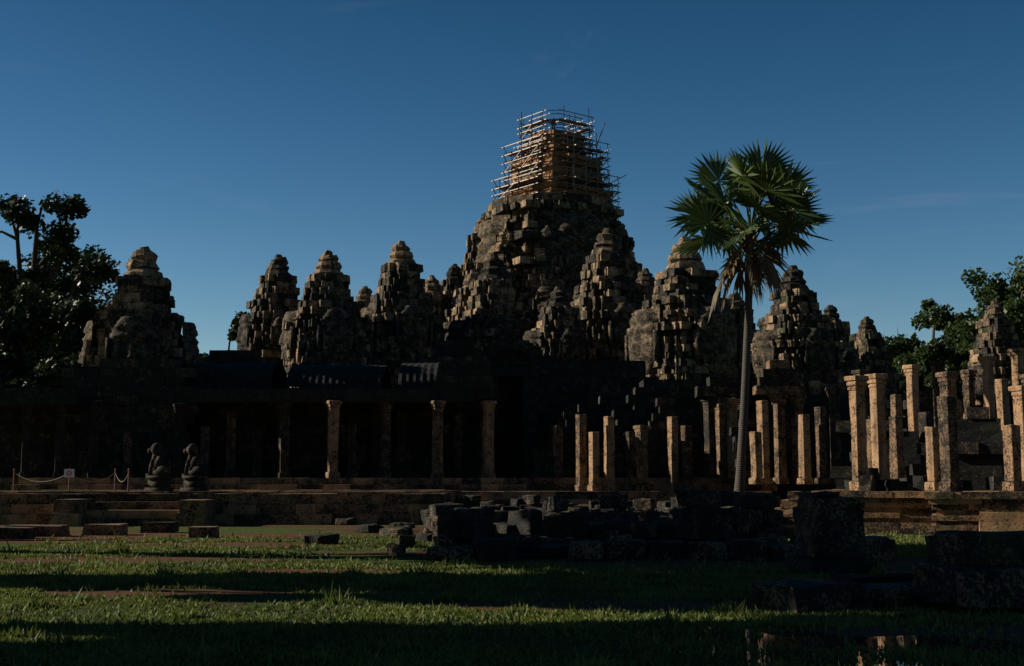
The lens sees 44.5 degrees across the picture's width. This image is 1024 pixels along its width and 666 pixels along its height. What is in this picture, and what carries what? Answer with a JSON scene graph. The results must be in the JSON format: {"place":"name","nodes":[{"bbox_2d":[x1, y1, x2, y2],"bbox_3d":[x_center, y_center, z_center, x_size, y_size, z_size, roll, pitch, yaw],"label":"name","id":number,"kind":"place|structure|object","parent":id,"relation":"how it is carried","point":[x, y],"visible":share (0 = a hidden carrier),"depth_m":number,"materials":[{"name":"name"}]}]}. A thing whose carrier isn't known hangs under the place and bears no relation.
{"place":"outdoors","nodes":[
{"label":"outdoors","id":0,"kind":"place"},
{"bbox_2d":[144,443,208,491],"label":"lion statues","id":1,"kind":"object","parent":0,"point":[159,478],"visible":1,"depth_m":52.36,"materials":[{"name":"stone"}]},
{"bbox_2d":[0,328,1013,499],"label":"bayon galleries walls","id":2,"kind":"structure","parent":0,"point":[510,376],"depth_m":68.79,"materials":[{"name":"stone"}]},
{"bbox_2d":[19,400,482,477],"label":"stone pillars","id":3,"kind":"structure","parent":2,"relation":"in","point":[229,472],"depth_m":66.74,"materials":[{"name":"brown stone"}]},
{"bbox_2d":[191,357,440,388],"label":"bayon gallery roofs","id":4,"kind":"structure","parent":2,"relation":"on","point":[252,374],"depth_m":69.94,"materials":[{"name":"stone"}]},
{"bbox_2d":[0,525,1023,665],"bbox_3d":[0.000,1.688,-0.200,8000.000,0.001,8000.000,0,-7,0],"label":"ground","id":5,"kind":"structure","parent":0,"point":[265,598],"depth_m":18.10,"materials":[{"name":"green plant"}]},
{"bbox_2d":[0,525,1023,642],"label":"bare earth patches","id":6,"kind":"object","parent":5,"relation":"on","point":[869,632],"visible":0.33,"depth_m":23.63,"materials":[{"name":"brown soil"}]},
{"bbox_2d":[86,193,1021,477],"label":"stone towers","id":7,"kind":"structure","parent":5,"relation":"on","point":[524,253],"depth_m":97.88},
{"bbox_2d":[13,468,129,491],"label":"barrier posts","id":8,"kind":"object","parent":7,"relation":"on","point":[69,480],"visible":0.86,"depth_m":52.19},
{"bbox_2d":[64,469,74,476],"bbox_3d":[-18.254,5.782,51.628,0.420,0.340,0.020,0,-7,0],"label":"sign","id":9,"kind":"object","parent":8,"relation":"attached to","point":[71,470],"visible":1,"depth_m":51.62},
{"bbox_2d":[15,473,127,481],"bbox_3d":[-18.252,5.959,51.759,5.385,0.406,1.823,0,-7,0],"label":"barrier rope","id":10,"kind":"object","parent":8,"relation":"attached to","point":[76,477],"visible":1,"depth_m":52.00,"materials":[{"name":"beige fabric"}]},
{"bbox_2d":[78,213,1011,400],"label":"bayon carved faces","id":11,"kind":"object","parent":7,"relation":"on","point":[717,341],"visible":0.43,"depth_m":93.26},
{"bbox_2d":[501,129,612,198],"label":"tower top","id":12,"kind":"object","parent":7,"relation":"on","point":[549,186],"visible":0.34,"depth_m":127.66,"materials":[{"name":"stone"}]},
{"bbox_2d":[491,108,625,227],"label":"scaffolding","id":13,"kind":"object","parent":7,"relation":"on","point":[542,148],"visible":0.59,"depth_m":128.00,"materials":[{"name":"silver metal"}]},
{"bbox_2d":[494,118,617,206],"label":"scaffold planks","id":14,"kind":"object","parent":13,"relation":"on","point":[532,148],"visible":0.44,"depth_m":128.75,"materials":[{"name":"brown wood"}]},
{"bbox_2d":[304,489,1023,613],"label":"stone blocks","id":15,"kind":"structure","parent":5,"relation":"on","point":[974,570],"depth_m":26.87,"materials":[{"name":"stone"}]},
{"bbox_2d":[665,136,834,497],"bbox_3d":[11.205,-0.244,58.688,8.143,17.788,8.001,0,-7,0],"label":"sugar palm","id":16,"kind":"object","parent":5,"relation":"on","point":[777,182],"depth_m":58.13,"materials":[{"name":"green plant"}]},
{"bbox_2d":[708,221,791,320],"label":"dead palm fronds","id":17,"kind":"object","parent":16,"relation":"attached to","point":[760,267],"visible":0.94,"depth_m":58.82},
{"bbox_2d":[630,625,1023,665],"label":"puddle","id":18,"kind":"object","parent":5,"relation":"on","point":[830,640],"visible":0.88,"depth_m":13.02,"materials":[{"name":"black liquid"}]},
{"bbox_2d":[0,478,1023,538],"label":"stone platform","id":19,"kind":"structure","parent":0,"point":[29,509],"depth_m":49.01,"materials":[{"name":"brown stone"}]},
{"bbox_2d":[0,199,1023,426],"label":"trees","id":20,"kind":"object","parent":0,"point":[961,333],"depth_m":156.33,"materials":[{"name":"green plant"}]},
{"bbox_2d":[0,189,249,388],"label":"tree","id":21,"kind":"object","parent":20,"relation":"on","point":[34,310],"visible":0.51,"depth_m":144.72,"materials":[{"name":"green plant"}]},
{"bbox_2d":[0,0,1023,353],"label":"sky","id":22,"kind":"structure","parent":0,"point":[220,138],"materials":[{"name":"blue"}]},
{"bbox_2d":[276,348,1023,491],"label":"stone pillars","id":23,"kind":"structure","parent":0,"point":[778,382],"depth_m":60.83,"materials":[{"name":"stone"}]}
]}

